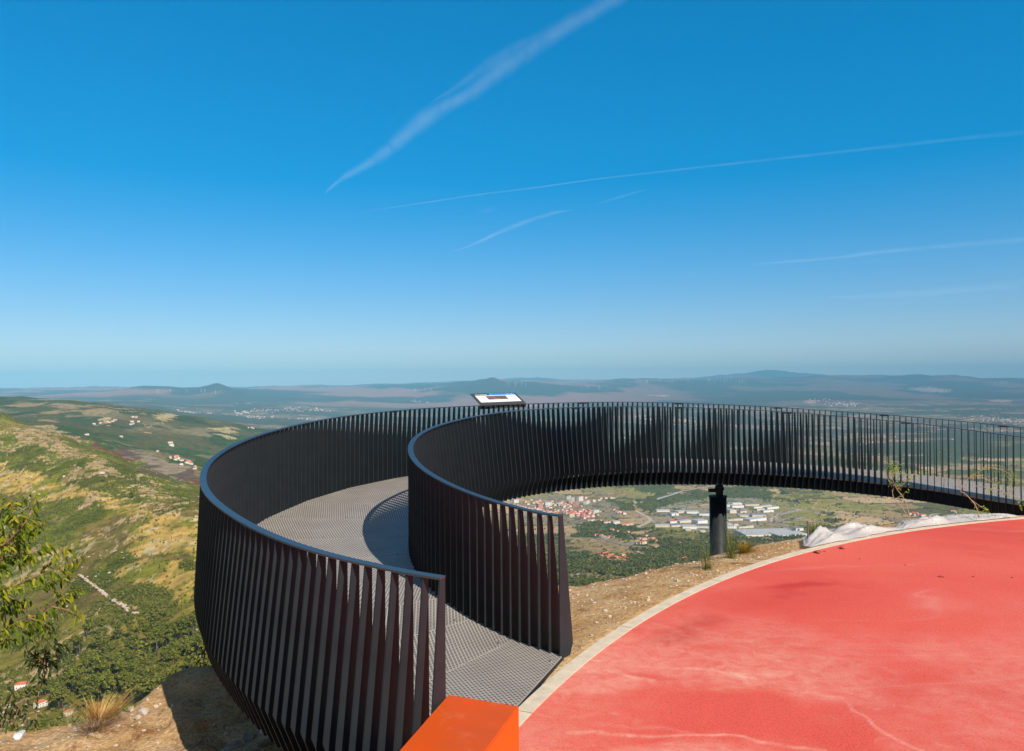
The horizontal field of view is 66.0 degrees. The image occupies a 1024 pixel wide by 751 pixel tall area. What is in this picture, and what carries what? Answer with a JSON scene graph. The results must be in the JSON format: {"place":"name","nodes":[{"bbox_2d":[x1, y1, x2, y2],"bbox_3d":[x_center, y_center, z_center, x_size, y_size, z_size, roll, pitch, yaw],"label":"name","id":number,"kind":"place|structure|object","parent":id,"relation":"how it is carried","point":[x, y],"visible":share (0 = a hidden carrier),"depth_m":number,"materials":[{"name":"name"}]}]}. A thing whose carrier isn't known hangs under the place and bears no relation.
{"place":"outdoors","nodes":[
{"label":"outdoors","id":0,"kind":"place"},
{"bbox_2d":[0,370,1023,731],"bbox_3d":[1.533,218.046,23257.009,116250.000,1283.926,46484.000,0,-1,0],"label":"terrain","id":1,"kind":"structure","parent":0,"point":[198,438],"depth_m":3878.70,"materials":[{"name":"green plant"}]},
{"bbox_2d":[14,681,28,690],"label":"house","id":2,"kind":"structure","parent":1,"relation":"on","point":[19,685],"depth_m":555.58,"materials":[{"name":"white paint"}]},
{"bbox_2d":[33,699,47,708],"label":"house","id":3,"kind":"structure","parent":1,"relation":"on","point":[42,702],"depth_m":479.06,"materials":[{"name":"white paint"}]},
{"bbox_2d":[36,678,52,695],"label":"broadleaf tree","id":4,"kind":"object","parent":1,"relation":"on","point":[47,686],"visible":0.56,"depth_m":513.90,"materials":[{"name":"green plant"}]},
{"bbox_2d":[46,685,66,709],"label":"broadleaf tree","id":5,"kind":"object","parent":1,"relation":"on","point":[52,694],"visible":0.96,"depth_m":460.58,"materials":[{"name":"green plant"}]},
{"bbox_2d":[49,680,64,707],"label":"pine tree","id":6,"kind":"object","parent":1,"relation":"on","point":[57,684],"visible":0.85,"depth_m":464.97,"materials":[{"name":"green plant"}]},
{"bbox_2d":[60,658,67,680],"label":"pine tree","id":7,"kind":"object","parent":1,"relation":"on","point":[64,667],"visible":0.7,"depth_m":538.53,"materials":[{"name":"green plant"}]},
{"bbox_2d":[60,640,68,657],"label":"pine tree","id":8,"kind":"object","parent":1,"relation":"on","point":[64,643],"visible":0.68,"depth_m":608.49,"materials":[{"name":"green plant"}]},
{"bbox_2d":[55,687,74,708],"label":"broadleaf tree","id":9,"kind":"object","parent":1,"relation":"on","point":[67,693],"visible":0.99,"depth_m":462.46,"materials":[{"name":"green plant"}]},
{"bbox_2d":[67,658,75,669],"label":"pine tree","id":10,"kind":"object","parent":1,"relation":"on","point":[72,661],"visible":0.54,"depth_m":530.84,"materials":[{"name":"green plant"}]},
{"bbox_2d":[65,666,79,691],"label":"pine tree","id":11,"kind":"object","parent":1,"relation":"on","point":[70,672],"visible":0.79,"depth_m":497.72,"materials":[{"name":"green plant"}]},
{"bbox_2d":[64,634,83,651],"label":"broadleaf tree","id":12,"kind":"object","parent":1,"relation":"on","point":[70,639],"visible":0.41,"depth_m":614.43,"materials":[{"name":"green plant"}]},
{"bbox_2d":[71,636,80,654],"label":"pine tree","id":13,"kind":"object","parent":1,"relation":"on","point":[74,643],"visible":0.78,"depth_m":605.43,"materials":[{"name":"green plant"}]},
{"bbox_2d":[74,634,84,654],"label":"pine tree","id":14,"kind":"object","parent":1,"relation":"on","point":[78,638],"visible":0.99,"depth_m":603.75,"materials":[{"name":"green plant"}]},
{"bbox_2d":[74,667,85,686],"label":"pine tree","id":15,"kind":"object","parent":1,"relation":"on","point":[77,676],"visible":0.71,"depth_m":483.65,"materials":[{"name":"green plant"}]},
{"bbox_2d":[69,666,93,680],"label":"broadleaf tree","id":16,"kind":"object","parent":1,"relation":"on","point":[89,670],"visible":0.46,"depth_m":504.08,"materials":[{"name":"green plant"}]},
{"bbox_2d":[79,676,89,685],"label":"pine tree","id":17,"kind":"object","parent":1,"relation":"on","point":[84,681],"visible":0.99,"depth_m":465.02,"materials":[{"name":"green plant"}]},
{"bbox_2d":[78,617,93,637],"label":"pine tree","id":18,"kind":"object","parent":1,"relation":"on","point":[86,627],"visible":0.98,"depth_m":634.64,"materials":[{"name":"green plant"}]},
{"bbox_2d":[79,685,93,704],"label":"pine tree","id":19,"kind":"object","parent":1,"relation":"on","point":[88,689],"visible":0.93,"depth_m":436.70,"materials":[{"name":"green plant"}]},
{"bbox_2d":[82,653,92,667],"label":"pine tree","id":20,"kind":"object","parent":1,"relation":"on","point":[87,660],"visible":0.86,"depth_m":527.48,"materials":[{"name":"green plant"}]},
{"bbox_2d":[90,617,99,627],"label":"pine tree","id":21,"kind":"object","parent":1,"relation":"on","point":[94,622],"visible":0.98,"depth_m":629.64,"materials":[{"name":"green plant"}]},
{"bbox_2d":[88,672,102,697],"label":"pine tree","id":22,"kind":"object","parent":1,"relation":"on","point":[93,680],"visible":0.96,"depth_m":464.40,"materials":[{"name":"green plant"}]},
{"bbox_2d":[90,654,106,671],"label":"pine tree","id":23,"kind":"object","parent":1,"relation":"on","point":[98,661],"visible":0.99,"depth_m":502.00,"materials":[{"name":"green plant"}]},
{"bbox_2d":[89,628,109,648],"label":"broadleaf tree","id":24,"kind":"object","parent":1,"relation":"on","point":[97,633],"visible":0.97,"depth_m":601.98,"materials":[{"name":"green plant"}]},
{"bbox_2d":[3,430,198,730],"bbox_3d":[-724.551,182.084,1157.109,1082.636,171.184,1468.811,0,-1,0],"label":"boulder field","id":25,"kind":"structure","parent":1,"relation":"on","point":[79,597],"depth_m":797.59,"materials":[{"name":"stone"}]},
{"bbox_2d":[97,616,106,627],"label":"pine tree","id":26,"kind":"object","parent":1,"relation":"on","point":[104,622],"visible":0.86,"depth_m":635.59,"materials":[{"name":"green plant"}]},
{"bbox_2d":[99,636,108,647],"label":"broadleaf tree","id":27,"kind":"object","parent":1,"relation":"on","point":[103,640],"visible":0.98,"depth_m":588.54,"materials":[{"name":"green plant"}]},
{"bbox_2d":[97,674,111,690],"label":"pine tree","id":28,"kind":"object","parent":1,"relation":"on","point":[105,680],"visible":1,"depth_m":443.15,"materials":[{"name":"green plant"}]},
{"bbox_2d":[0,412,210,731],"bbox_3d":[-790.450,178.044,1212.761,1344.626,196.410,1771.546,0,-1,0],"label":"scrub","id":29,"kind":"object","parent":1,"relation":"on","point":[12,682],"visible":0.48,"depth_m":732.74,"materials":[{"name":"green plant"}]},
{"bbox_2d":[97,683,113,693],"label":"broadleaf tree","id":30,"kind":"object","parent":1,"relation":"on","point":[101,688],"visible":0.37,"depth_m":448.48,"materials":[{"name":"green plant"}]},
{"bbox_2d":[78,574,139,614],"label":"stone wall","id":31,"kind":"structure","parent":1,"relation":"on","point":[106,595],"depth_m":726.71,"materials":[{"name":"stone"}]},
{"bbox_2d":[101,690,117,705],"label":"broadleaf tree","id":32,"kind":"object","parent":1,"relation":"on","point":[108,692],"visible":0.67,"depth_m":426.44,"materials":[{"name":"green plant"}]},
{"bbox_2d":[104,645,118,660],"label":"pine tree","id":33,"kind":"object","parent":1,"relation":"on","point":[110,649],"visible":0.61,"depth_m":537.47,"materials":[{"name":"green plant"}]},
{"bbox_2d":[104,651,123,662],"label":"broadleaf tree","id":34,"kind":"object","parent":1,"relation":"on","point":[110,656],"visible":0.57,"depth_m":527.75,"materials":[{"name":"green plant"}]},
{"bbox_2d":[111,624,119,639],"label":"pine tree","id":35,"kind":"object","parent":1,"relation":"on","point":[113,632],"visible":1,"depth_m":612.66,"materials":[{"name":"green plant"}]},
{"bbox_2d":[109,671,123,694],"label":"broadleaf tree","id":36,"kind":"object","parent":1,"relation":"on","point":[117,679],"visible":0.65,"depth_m":444.52,"materials":[{"name":"green plant"}]},
{"bbox_2d":[112,655,123,669],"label":"pine tree","id":37,"kind":"object","parent":1,"relation":"on","point":[118,661],"visible":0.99,"depth_m":483.73,"materials":[{"name":"green plant"}]},
{"bbox_2d":[116,620,122,638],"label":"pine tree","id":38,"kind":"object","parent":1,"relation":"on","point":[118,626],"visible":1,"depth_m":612.30,"materials":[{"name":"green plant"}]},
{"bbox_2d":[118,663,133,702],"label":"pine tree","id":39,"kind":"object","parent":1,"relation":"on","point":[126,666],"visible":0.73,"depth_m":428.29,"materials":[{"name":"green plant"}]},
{"bbox_2d":[122,637,132,650],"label":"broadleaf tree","id":40,"kind":"object","parent":1,"relation":"on","point":[127,641],"visible":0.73,"depth_m":543.25,"materials":[{"name":"green plant"}]},
{"bbox_2d":[125,619,134,636],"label":"broadleaf tree","id":41,"kind":"object","parent":1,"relation":"on","point":[129,626],"visible":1,"depth_m":602.49,"materials":[{"name":"green plant"}]},
{"bbox_2d":[127,607,134,619],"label":"pine tree","id":42,"kind":"object","parent":1,"relation":"on","point":[129,613],"visible":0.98,"depth_m":631.35,"materials":[{"name":"green plant"}]},
{"bbox_2d":[123,672,140,702],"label":"broadleaf tree","id":43,"kind":"object","parent":1,"relation":"on","point":[132,680],"visible":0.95,"depth_m":422.18,"materials":[{"name":"green plant"}]},
{"bbox_2d":[128,633,139,650],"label":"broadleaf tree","id":44,"kind":"object","parent":1,"relation":"on","point":[134,644],"visible":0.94,"depth_m":533.60,"materials":[{"name":"green plant"}]},
{"bbox_2d":[130,657,140,669],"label":"pine tree","id":45,"kind":"object","parent":1,"relation":"on","point":[135,663],"visible":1,"depth_m":474.83,"materials":[{"name":"green plant"}]},
{"bbox_2d":[127,649,150,663],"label":"broadleaf tree","id":46,"kind":"object","parent":1,"relation":"on","point":[139,654],"visible":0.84,"depth_m":492.42,"materials":[{"name":"green plant"}]},
{"bbox_2d":[138,662,149,671],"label":"broadleaf tree","id":47,"kind":"object","parent":1,"relation":"on","point":[143,665],"visible":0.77,"depth_m":477.63,"materials":[{"name":"green plant"}]},
{"bbox_2d":[134,640,154,663],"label":"pine tree","id":48,"kind":"object","parent":1,"relation":"on","point":[145,645],"visible":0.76,"depth_m":498.38,"materials":[{"name":"green plant"}]},
{"bbox_2d":[136,613,152,624],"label":"broadleaf tree","id":49,"kind":"object","parent":1,"relation":"on","point":[147,616],"visible":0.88,"depth_m":603.61,"materials":[{"name":"green plant"}]},
{"bbox_2d":[142,623,149,641],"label":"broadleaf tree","id":50,"kind":"object","parent":1,"relation":"on","point":[146,626],"visible":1,"depth_m":573.89,"materials":[{"name":"green plant"}]},
{"bbox_2d":[137,676,163,693],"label":"broadleaf tree","id":51,"kind":"object","parent":1,"relation":"on","point":[150,685],"visible":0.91,"depth_m":413.35,"materials":[{"name":"green plant"}]},
{"bbox_2d":[145,603,157,625],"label":"pine tree","id":52,"kind":"object","parent":1,"relation":"on","point":[148,608],"visible":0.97,"depth_m":617.48,"materials":[{"name":"green plant"}]},
{"bbox_2d":[140,667,164,683],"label":"broadleaf tree","id":53,"kind":"object","parent":1,"relation":"on","point":[155,672],"visible":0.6,"depth_m":424.62,"materials":[{"name":"green plant"}]},
{"bbox_2d":[142,603,163,624],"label":"broadleaf tree","id":54,"kind":"object","parent":1,"relation":"on","point":[161,613],"visible":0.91,"depth_m":618.48,"materials":[{"name":"green plant"}]},
{"bbox_2d":[150,613,158,624],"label":"pine tree","id":55,"kind":"object","parent":1,"relation":"on","point":[153,616],"visible":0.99,"depth_m":603.00,"materials":[{"name":"green plant"}]},
{"bbox_2d":[148,625,164,655],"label":"pine tree","id":56,"kind":"object","parent":1,"relation":"on","point":[155,633],"visible":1,"depth_m":525.40,"materials":[{"name":"green plant"}]},
{"bbox_2d":[157,661,166,678],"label":"pine tree","id":57,"kind":"object","parent":1,"relation":"on","point":[160,666],"visible":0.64,"depth_m":439.43,"materials":[{"name":"green plant"}]},
{"bbox_2d":[159,646,167,660],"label":"pine tree","id":58,"kind":"object","parent":1,"relation":"on","point":[163,652],"visible":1,"depth_m":496.36,"materials":[{"name":"green plant"}]},
{"bbox_2d":[155,661,174,675],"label":"broadleaf tree","id":59,"kind":"object","parent":1,"relation":"on","point":[167,665],"visible":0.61,"depth_m":449.44,"materials":[{"name":"green plant"}]},
{"bbox_2d":[161,621,172,643],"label":"broadleaf tree","id":60,"kind":"object","parent":1,"relation":"on","point":[167,626],"visible":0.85,"depth_m":540.55,"materials":[{"name":"green plant"}]},
{"bbox_2d":[169,648,176,664],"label":"pine tree","id":61,"kind":"object","parent":1,"relation":"on","point":[174,650],"visible":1,"depth_m":480.31,"materials":[{"name":"green plant"}]},
{"bbox_2d":[167,641,181,663],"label":"pine tree","id":62,"kind":"object","parent":1,"relation":"on","point":[174,644],"visible":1,"depth_m":482.45,"materials":[{"name":"green plant"}]},
{"bbox_2d":[170,621,178,639],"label":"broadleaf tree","id":63,"kind":"object","parent":1,"relation":"on","point":[174,624],"visible":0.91,"depth_m":540.48,"materials":[{"name":"green plant"}]},
{"bbox_2d":[174,617,184,637],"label":"broadleaf tree","id":64,"kind":"object","parent":1,"relation":"on","point":[180,622],"visible":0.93,"depth_m":538.48,"materials":[{"name":"green plant"}]},
{"bbox_2d":[178,635,192,653],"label":"broadleaf tree","id":65,"kind":"object","parent":1,"relation":"on","point":[184,641],"visible":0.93,"depth_m":493.19,"materials":[{"name":"green plant"}]},
{"bbox_2d":[183,615,192,635],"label":"pine tree","id":66,"kind":"object","parent":1,"relation":"on","point":[188,627],"visible":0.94,"depth_m":532.73,"materials":[{"name":"green plant"}]},
{"bbox_2d":[183,646,196,667],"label":"pine tree","id":67,"kind":"object","parent":1,"relation":"on","point":[191,650],"visible":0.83,"depth_m":455.00,"materials":[{"name":"green plant"}]},
{"bbox_2d":[185,611,196,636],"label":"pine tree","id":68,"kind":"object","parent":1,"relation":"on","point":[192,618],"visible":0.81,"depth_m":531.62,"materials":[{"name":"green plant"}]},
{"bbox_2d":[192,632,202,657],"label":"pine tree","id":69,"kind":"object","parent":1,"relation":"on","point":[197,638],"visible":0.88,"depth_m":483.31,"materials":[{"name":"green plant"}]},
{"bbox_2d":[177,394,1023,463],"bbox_3d":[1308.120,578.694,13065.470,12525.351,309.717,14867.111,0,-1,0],"label":"distant villages","id":70,"kind":"object","parent":1,"relation":"on","point":[1007,419],"visible":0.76,"depth_m":11459.18,"materials":[{"name":"white tile"}]},
{"bbox_2d":[681,524,696,528],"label":"warehouse","id":71,"kind":"structure","parent":1,"relation":"on","point":[691,526],"depth_m":2847.09,"materials":[{"name":"white"}]},
{"bbox_2d":[692,519,707,523],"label":"warehouse","id":72,"kind":"structure","parent":1,"relation":"on","point":[699,521],"depth_m":3032.14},
{"bbox_2d":[508,476,986,586],"bbox_3d":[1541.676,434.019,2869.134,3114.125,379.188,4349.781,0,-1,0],"label":"forest","id":73,"kind":"object","parent":1,"relation":"on","point":[665,554],"visible":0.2,"depth_m":2161.91,"materials":[{"name":"green plant"}]},
{"bbox_2d":[743,516,766,520],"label":"warehouse","id":74,"kind":"structure","parent":1,"relation":"on","point":[758,518],"depth_m":3175.90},
{"bbox_2d":[750,513,765,516],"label":"warehouse","id":75,"kind":"structure","parent":1,"relation":"on","point":[757,514],"depth_m":3303.61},
{"bbox_2d":[734,528,791,535],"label":"factory","id":76,"kind":"structure","parent":1,"relation":"on","point":[757,532],"depth_m":2762.55,"materials":[{"name":"white metal"}]},
{"bbox_2d":[769,531,806,535],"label":"factory","id":77,"kind":"structure","parent":1,"relation":"on","point":[784,533],"depth_m":2709.24,"materials":[{"name":"white metal"}]},
{"bbox_2d":[0,515,1023,750],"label":"ground","id":78,"kind":"structure","parent":0,"point":[209,698],"depth_m":7.07,"materials":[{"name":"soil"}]},
{"bbox_2d":[12,730,25,739],"bbox_3d":[-4.209,3.073,6.724,0.082,0.061,0.186,0,-1,-19],"label":"rock","id":79,"kind":"object","parent":78,"relation":"on","point":[19,735],"visible":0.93,"depth_m":6.69,"materials":[{"name":"white stone"}]},
{"bbox_2d":[0,686,45,731],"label":"leafy shrub","id":80,"kind":"object","parent":78,"relation":"on","point":[5,723],"visible":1,"depth_m":6.93,"materials":[{"name":"green plant"}]},
{"bbox_2d":[11,624,70,731],"bbox_3d":[-4.254,2.872,7.161,0.540,1.204,0.373,-1,-1,13],"label":"dark sapling","id":81,"kind":"object","parent":78,"relation":"on","point":[44,660],"visible":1,"depth_m":7.11,"materials":[{"name":"green plant"}]},
{"bbox_2d":[0,492,91,650],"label":"cherry tree","id":82,"kind":"object","parent":78,"relation":"on","point":[17,537],"visible":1,"depth_m":8.54,"materials":[{"name":"green plant"}]},
{"bbox_2d":[55,706,137,741],"bbox_3d":[-3.521,2.961,6.738,0.688,0.100,0.608,0,-1,-43],"label":"dead brush","id":83,"kind":"object","parent":78,"relation":"on","point":[90,726],"visible":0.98,"depth_m":6.73,"materials":[{"name":"brown plant"}]},
{"bbox_2d":[69,686,146,730],"bbox_3d":[-3.536,2.942,6.912,0.605,0.248,0.745,0,-1,0],"label":"dry grass clump","id":84,"kind":"object","parent":78,"relation":"on","point":[108,711],"visible":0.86,"depth_m":6.92,"materials":[{"name":"beige plant"}]},
{"bbox_2d":[137,707,149,715],"bbox_3d":[-3.283,3.003,7.033,0.135,0.084,0.084,-1,-1,31],"label":"rock","id":85,"kind":"object","parent":78,"relation":"on","point":[143,711],"visible":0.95,"depth_m":7.00,"materials":[{"name":"stone"}]},
{"bbox_2d":[175,643,209,672],"bbox_3d":[-3.089,2.913,7.946,0.694,0.526,0.377,0,-1,0],"label":"young fir","id":86,"kind":"object","parent":78,"relation":"on","point":[199,660],"visible":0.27,"depth_m":8.01,"materials":[{"name":"green plant"}]},
{"bbox_2d":[224,742,244,750],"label":"rock","id":87,"kind":"object","parent":78,"relation":"on","point":[235,745],"visible":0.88,"depth_m":6.42,"materials":[{"name":"grey stone"}]},
{"bbox_2d":[243,733,254,740],"bbox_3d":[-2.204,3.034,6.615,0.093,0.061,0.113,0,-1,-8],"label":"rock","id":88,"kind":"object","parent":78,"relation":"on","point":[248,736],"visible":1,"depth_m":6.58,"materials":[{"name":"grey stone"}]},
{"bbox_2d":[256,738,273,746],"bbox_3d":[-1.937,2.969,6.448,0.300,0.050,0.045,0,-1,-35],"label":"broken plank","id":89,"kind":"object","parent":78,"relation":"on","point":[263,742],"visible":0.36,"depth_m":6.38,"materials":[{"name":"wood"}]},
{"bbox_2d":[400,695,518,750],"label":"concrete block","id":90,"kind":"object","parent":78,"relation":"on","point":[454,723],"depth_m":3.88,"materials":[{"name":"orange paint"}]},
{"bbox_2d":[194,402,1023,750],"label":"walkway","id":91,"kind":"structure","parent":78,"relation":"on","point":[368,588],"depth_m":7.32,"materials":[{"name":"black metal"}]},
{"bbox_2d":[470,392,525,408],"bbox_3d":[-0.255,0.464,14.555,0.949,0.291,0.409,0,-1,-30],"label":"information panel","id":92,"kind":"object","parent":91,"relation":"attached to","point":[496,399],"visible":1,"depth_m":14.51,"materials":[{"name":"white plastic"}]},
{"bbox_2d":[684,535,719,571],"bbox_3d":[2.238,2.074,9.142,0.503,0.399,0.517,0,-1,0],"label":"grass tuft","id":93,"kind":"object","parent":78,"relation":"on","point":[707,566],"visible":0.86,"depth_m":9.11,"materials":[{"name":"green plant"}]},
{"bbox_2d":[712,517,751,558],"bbox_3d":[2.770,2.038,9.819,0.666,0.548,0.642,0,-1,-40],"label":"grass tuft","id":94,"kind":"object","parent":78,"relation":"on","point":[731,549],"visible":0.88,"depth_m":9.84,"materials":[{"name":"green plant"}]},
{"bbox_2d":[732,540,759,553],"bbox_3d":[3.058,2.247,10.237,0.478,0.168,0.470,0,-1,-42],"label":"grass tuft","id":95,"kind":"object","parent":78,"relation":"on","point":[745,549],"visible":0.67,"depth_m":10.23,"materials":[{"name":"plant"}]},
{"bbox_2d":[519,517,1023,726],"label":"kerb","id":96,"kind":"structure","parent":78,"relation":"on","point":[534,701],"depth_m":7.01,"materials":[{"name":"concrete"}]},
{"bbox_2d":[802,522,902,546],"bbox_3d":[4.560,2.118,10.927,2.169,0.170,0.627,0,-1,-33],"label":"plastic sheet","id":97,"kind":"object","parent":96,"relation":"on","point":[820,535],"visible":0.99,"depth_m":10.77,"materials":[{"name":"white plastic"}]},
{"bbox_2d":[895,513,1018,529],"bbox_3d":[6.618,2.133,12.007,2.558,0.128,0.590,0,-1,-24],"label":"plastic sheet","id":98,"kind":"object","parent":96,"relation":"on","point":[929,521],"visible":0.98,"depth_m":11.85,"materials":[{"name":"white plastic"}]},
{"bbox_2d":[801,515,829,532],"bbox_3d":[4.492,2.223,11.634,0.534,0.330,0.481,0,-1,-37],"label":"grass tuft","id":99,"kind":"object","parent":78,"relation":"on","point":[813,529],"visible":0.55,"depth_m":11.66,"materials":[{"name":"green plant"}]},
{"bbox_2d":[883,456,920,520],"bbox_3d":[5.826,1.722,11.725,0.618,1.037,0.308,0,-1,0],"label":"thin sapling","id":100,"kind":"object","parent":78,"relation":"on","point":[892,475],"visible":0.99,"depth_m":11.73,"materials":[{"name":"green plant"}]},
{"bbox_2d":[957,464,1021,517],"bbox_3d":[7.271,1.752,11.874,1.099,0.838,0.352,0,-1,0],"label":"arching sapling","id":101,"kind":"object","parent":78,"relation":"on","point":[974,473],"visible":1,"depth_m":11.88,"materials":[{"name":"green plant"}]},
{"bbox_2d":[0,0,1023,387],"label":"sky","id":102,"kind":"structure","parent":0,"point":[194,193],"materials":[{"name":"blue"}]},
{"bbox_2d":[635,510,651,527],"bbox_3d":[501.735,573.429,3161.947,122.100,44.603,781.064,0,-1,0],"label":"road","id":103,"kind":"structure","parent":0,"point":[649,519],"depth_m":3130.86,"materials":[{"name":"grey asphalt"}]},
{"bbox_2d":[519,519,1023,750],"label":"plaza pavement","id":104,"kind":"structure","parent":0,"point":[878,645],"depth_m":5.99,"materials":[{"name":"red paint"}]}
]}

